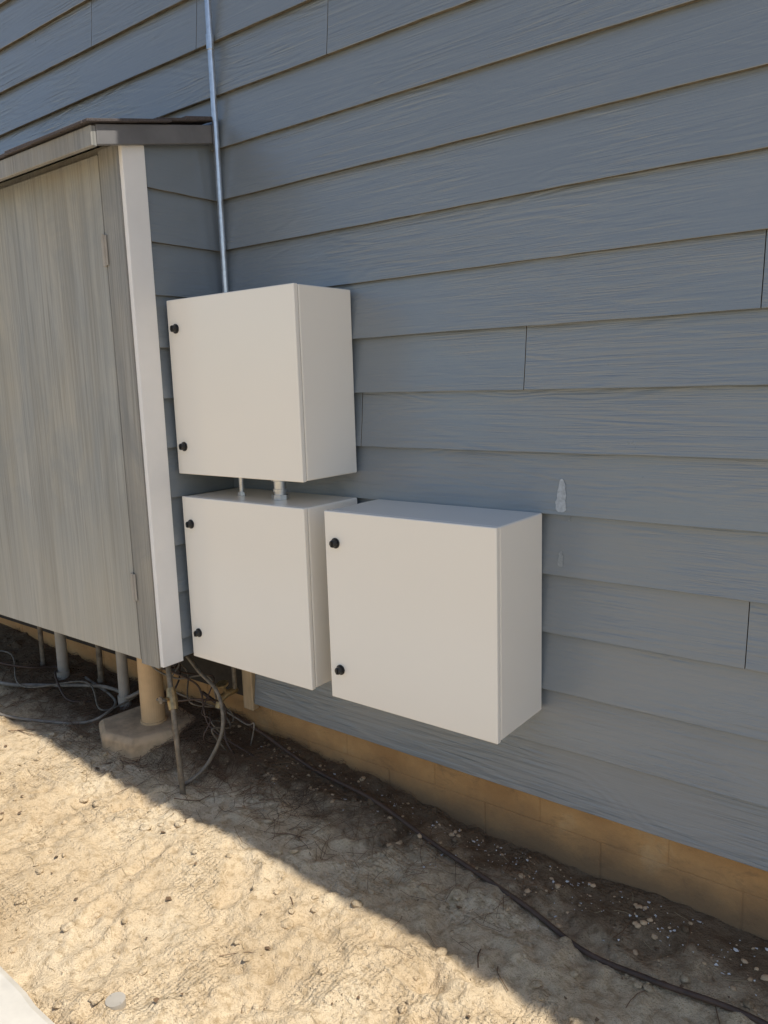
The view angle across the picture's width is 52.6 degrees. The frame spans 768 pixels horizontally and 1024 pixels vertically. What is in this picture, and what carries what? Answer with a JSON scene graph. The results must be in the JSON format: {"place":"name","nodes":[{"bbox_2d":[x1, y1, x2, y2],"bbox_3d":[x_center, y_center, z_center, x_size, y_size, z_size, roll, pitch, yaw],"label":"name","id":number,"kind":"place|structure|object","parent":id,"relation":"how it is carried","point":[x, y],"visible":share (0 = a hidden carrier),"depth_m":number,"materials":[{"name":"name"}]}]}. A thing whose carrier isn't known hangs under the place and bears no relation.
{"place":"outdoors","nodes":[
{"label":"outdoors","id":0,"kind":"place"},
{"bbox_2d":[0,966,54,1023],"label":"concrete path","id":1,"kind":"structure","parent":0,"point":[18,1005],"depth_m":1.88,"materials":[{"name":"white concrete"}]},
{"bbox_2d":[0,623,767,1023],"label":"ground","id":2,"kind":"structure","parent":0,"point":[298,989],"depth_m":2.24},
{"bbox_2d":[37,626,45,665],"bbox_3d":[-1.759,0.655,3.984,0.036,0.580,0.029,6,12,37],"label":"water pipe","id":3,"kind":"object","parent":2,"relation":"on","point":[41,646],"visible":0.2,"depth_m":3.98,"materials":[{"name":"grey plastic"}]},
{"bbox_2d":[0,662,90,702],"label":"electrical cable","id":4,"kind":"object","parent":2,"relation":"on","point":[60,689],"visible":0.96,"depth_m":3.90,"materials":[{"name":"black rubber"}]},
{"bbox_2d":[0,676,116,724],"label":"electrical cable","id":5,"kind":"object","parent":2,"relation":"on","point":[79,722],"visible":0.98,"depth_m":3.47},
{"bbox_2d":[54,632,69,680],"bbox_3d":[-1.600,0.673,3.850,0.067,0.581,0.062,6,12,37],"label":"drain pipe","id":6,"kind":"object","parent":2,"relation":"on","point":[63,672],"visible":0.38,"depth_m":3.84,"materials":[{"name":"grey plastic"}]},
{"bbox_2d":[0,650,137,710],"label":"electrical cable","id":7,"kind":"object","parent":2,"relation":"on","point":[86,682],"visible":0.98,"depth_m":3.71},
{"bbox_2d":[0,681,138,699],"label":"electrical cable","id":8,"kind":"object","parent":2,"relation":"on","point":[130,696],"visible":0.73,"depth_m":3.73,"materials":[{"name":"grey rubber"}]},
{"bbox_2d":[95,645,104,683],"bbox_3d":[-1.371,0.684,3.737,0.041,0.580,0.034,6,12,37],"label":"water pipe","id":9,"kind":"object","parent":2,"relation":"on","point":[100,671],"visible":0.34,"depth_m":3.73,"materials":[{"name":"grey metal"}]},
{"bbox_2d":[105,992,125,1009],"bbox_3d":[-0.660,1.221,1.916,0.048,0.044,0.048,6,12,37],"label":"rock","id":10,"kind":"object","parent":2,"relation":"on","point":[115,1001],"visible":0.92,"depth_m":1.91,"materials":[{"name":"white stone"}]},
{"bbox_2d":[115,651,131,709],"bbox_3d":[-1.186,0.715,3.521,0.063,0.581,0.058,6,12,37],"label":"drain pipe","id":11,"kind":"object","parent":2,"relation":"on","point":[122,675],"visible":0.39,"depth_m":3.51,"materials":[{"name":"grey plastic"}]},
{"bbox_2d":[99,702,196,761],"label":"concrete block","id":12,"kind":"structure","parent":2,"relation":"on","point":[129,734],"depth_m":3.21,"materials":[{"name":"grey concrete"}]},
{"bbox_2d":[137,658,166,725],"bbox_3d":[-0.988,0.714,3.289,0.110,0.436,0.110,6,12,37],"label":"support post","id":13,"kind":"object","parent":12,"relation":"on","point":[151,689],"visible":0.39,"depth_m":3.26,"materials":[{"name":"beige wood"}]},
{"bbox_2d":[165,665,185,794],"bbox_3d":[-0.786,0.808,2.926,0.022,0.540,0.354,-5,10,-20],"label":"riser pipe","id":14,"kind":"object","parent":2,"relation":"on","point":[176,741],"visible":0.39,"depth_m":2.91,"materials":[{"name":"grey metal"}]},
{"bbox_2d":[156,687,177,710],"bbox_3d":[-0.821,0.719,2.972,0.070,0.089,0.082,6,12,37],"label":"shutoff valve","id":15,"kind":"object","parent":14,"relation":"attached to","point":[171,699],"visible":1,"depth_m":2.96,"materials":[{"name":"gold metal"}]},
{"bbox_2d":[151,666,231,751],"bbox_3d":[-0.777,0.750,3.170,0.375,0.486,0.148,6,12,37],"label":"loose wire","id":16,"kind":"object","parent":2,"relation":"on","point":[212,732],"visible":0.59,"depth_m":3.16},
{"bbox_2d":[173,664,220,745],"bbox_3d":[-0.773,0.753,3.161,0.283,0.484,0.218,3,11,26],"label":"loose wire","id":17,"kind":"object","parent":2,"relation":"on","point":[203,704],"visible":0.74,"depth_m":3.12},
{"bbox_2d":[177,656,224,786],"bbox_3d":[-0.710,0.789,3.025,0.206,0.483,0.298,-2,10,-2],"label":"electrical cable","id":18,"kind":"object","parent":2,"relation":"on","point":[219,697],"visible":0.82,"depth_m":2.95,"materials":[{"name":"grey plastic"}]},
{"bbox_2d":[175,662,234,753],"bbox_3d":[-0.740,0.753,3.146,0.444,0.486,0.183,6,12,37],"label":"loose wire","id":19,"kind":"object","parent":2,"relation":"on","point":[201,699],"visible":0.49,"depth_m":3.09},
{"bbox_2d":[179,662,233,740],"bbox_3d":[-0.735,0.750,3.167,0.339,0.485,0.148,3,11,28],"label":"loose wire","id":20,"kind":"object","parent":2,"relation":"on","point":[229,710],"visible":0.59,"depth_m":3.14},
{"bbox_2d":[160,663,253,755],"bbox_3d":[-0.728,0.756,3.135,0.508,0.484,0.160,5,12,35],"label":"loose wire","id":21,"kind":"object","parent":2,"relation":"on","point":[206,719],"visible":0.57,"depth_m":3.15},
{"bbox_2d":[172,662,254,745],"bbox_3d":[-0.696,0.747,3.174,0.425,0.484,0.150,1,10,16],"label":"loose wire","id":22,"kind":"object","parent":2,"relation":"on","point":[253,723],"visible":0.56,"depth_m":3.16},
{"bbox_2d":[0,627,549,957],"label":"pine needles","id":23,"kind":"object","parent":2,"relation":"on","point":[189,735],"visible":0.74,"depth_m":3.06,"materials":[{"name":"brown plant"}]},
{"bbox_2d":[2,671,719,1023],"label":"twigs","id":24,"kind":"object","parent":2,"relation":"on","point":[376,823],"visible":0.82,"depth_m":2.57,"materials":[{"name":"brown wood"}]},
{"bbox_2d":[0,637,753,1023],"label":"dirt clods","id":25,"kind":"object","parent":2,"relation":"on","point":[286,925],"visible":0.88,"depth_m":2.23,"materials":[{"name":"beige soil"}]},
{"bbox_2d":[0,617,767,939],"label":"foundation blocks","id":26,"kind":"structure","parent":2,"relation":"on","point":[723,903],"depth_m":2.46,"materials":[{"name":"beige concrete"}]},
{"bbox_2d":[215,680,237,707],"bbox_3d":[-0.645,0.739,3.171,0.052,0.107,0.113,6,12,37],"label":"hose bibb","id":27,"kind":"object","parent":26,"relation":"attached to","point":[225,693],"visible":0.87,"depth_m":3.15,"materials":[{"name":"gold metal"}]},
{"bbox_2d":[0,232,766,695],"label":"sheathing","id":28,"kind":"object","parent":26,"relation":"on","point":[218,672],"visible":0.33,"depth_m":3.40,"materials":[{"name":"beige wood"}]},
{"bbox_2d":[0,0,767,871],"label":"lap siding","id":29,"kind":"object","parent":28,"relation":"attached to","point":[530,236],"visible":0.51,"depth_m":2.20,"materials":[{"name":"paint"}]},
{"bbox_2d":[0,116,234,668],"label":"storage shed","id":30,"kind":"structure","parent":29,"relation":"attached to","point":[109,238],"depth_m":2.86,"materials":[{"name":"paint"}]},
{"bbox_2d":[0,155,141,658],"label":"plywood doors","id":31,"kind":"structure","parent":30,"relation":"in","point":[66,555],"depth_m":3.00,"materials":[{"name":"grey wood"}]},
{"bbox_2d":[231,667,236,688],"bbox_3d":[-0.615,0.614,3.170,0.018,0.220,0.017,6,12,37],"label":"water pipe","id":32,"kind":"object","parent":30,"relation":"attached to","point":[234,680],"visible":0.34,"depth_m":3.17,"materials":[{"name":"metal"}]},
{"bbox_2d":[204,0,228,292],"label":"electrical conduit","id":33,"kind":"object","parent":29,"relation":"attached to","point":[210,47],"visible":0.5,"depth_m":2.80,"materials":[{"name":"metal"}]},
{"bbox_2d":[242,670,258,710],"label":"end trim","id":34,"kind":"structure","parent":29,"relation":"attached to","point":[248,679],"depth_m":3.18,"materials":[{"name":"brown wood"}]},
{"bbox_2d":[167,283,356,481],"bbox_3d":[-0.426,-0.436,2.686,0.617,0.608,0.316,6,12,37],"label":"electrical enclosure","id":35,"kind":"object","parent":29,"relation":"attached to","point":[263,383],"visible":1,"depth_m":2.53,"materials":[{"name":"metal"}]},
{"bbox_2d":[167,283,305,481],"bbox_3d":[-0.503,-0.417,2.587,0.617,0.608,0.018,6,12,37],"label":"door","id":36,"kind":"structure","parent":35,"relation":"in","point":[236,357],"depth_m":2.55,"materials":[{"name":"metal"}]},
{"bbox_2d":[182,488,356,689],"bbox_3d":[-0.403,0.245,2.799,0.608,0.608,0.316,6,12,37],"label":"electrical enclosure","id":37,"kind":"object","parent":29,"relation":"attached to","point":[257,574],"visible":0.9,"depth_m":2.65,"materials":[{"name":"metal"}]},
{"bbox_2d":[238,478,245,495],"bbox_3d":[-0.514,-0.103,2.798,0.029,0.090,0.026,6,12,37],"label":"conduit nipple","id":38,"kind":"object","parent":37,"relation":"on","point":[241,492],"visible":0.79,"depth_m":2.79,"materials":[{"name":"metal"}]},
{"bbox_2d":[182,496,315,689],"bbox_3d":[-0.480,0.264,2.700,0.608,0.608,0.018,6,12,37],"label":"door","id":39,"kind":"structure","parent":37,"relation":"in","point":[248,563],"depth_m":2.67,"materials":[{"name":"metal"}]},
{"bbox_2d":[271,480,288,499],"bbox_3d":[-0.359,-0.088,2.680,0.055,0.090,0.055,1,10,15],"label":"conduit nipple","id":40,"kind":"object","parent":37,"relation":"on","point":[280,490],"visible":0.69,"depth_m":2.66,"materials":[{"name":"metal"}]},
{"bbox_2d":[324,499,541,743],"bbox_3d":[0.146,0.298,2.378,0.608,0.608,0.316,6,12,37],"label":"electrical enclosure","id":41,"kind":"object","parent":29,"relation":"attached to","point":[435,614],"visible":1,"depth_m":2.23,"materials":[{"name":"metal"}]},
{"bbox_2d":[324,510,500,743],"bbox_3d":[0.069,0.317,2.280,0.608,0.608,0.018,6,12,37],"label":"door","id":42,"kind":"structure","parent":41,"relation":"in","point":[414,604],"depth_m":2.24,"materials":[{"name":"metal"}]},
{"bbox_2d":[557,551,562,566],"bbox_3d":[0.510,0.135,2.245,0.018,0.045,0.005,6,12,37],"label":"caulk smear","id":43,"kind":"object","parent":29,"relation":"attached to","point":[560,561],"visible":1,"depth_m":2.25},
{"bbox_2d":[555,479,565,511],"bbox_3d":[0.505,-0.047,2.213,0.035,0.094,0.010,6,12,37],"label":"caulk smear","id":44,"kind":"object","parent":29,"relation":"attached to","point":[560,502],"visible":1,"depth_m":2.21},
{"bbox_2d":[22,627,767,929],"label":"mortar joints","id":45,"kind":"object","parent":26,"relation":"attached to","point":[543,822],"depth_m":2.40,"materials":[{"name":"beige concrete"}]},
{"bbox_2d":[0,656,767,1023],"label":"dead leaves","id":46,"kind":"object","parent":2,"relation":"on","point":[368,946],"visible":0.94,"depth_m":2.24,"materials":[{"name":"brown plant"}]},
{"bbox_2d":[173,725,767,1011],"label":"gravel","id":47,"kind":"structure","parent":2,"relation":"on","point":[636,924],"depth_m":2.31,"materials":[{"name":"beige gravel"}]},
{"bbox_2d":[202,691,767,1023],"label":"electrical cable","id":48,"kind":"object","parent":2,"relation":"on","point":[642,976],"visible":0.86,"depth_m":2.23,"materials":[{"name":"black rubber"}]},
{"bbox_2d":[260,746,767,1017],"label":"paint chips","id":49,"kind":"object","parent":2,"relation":"on","point":[715,964],"visible":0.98,"depth_m":2.22,"materials":[{"name":"white paint"}]}
]}

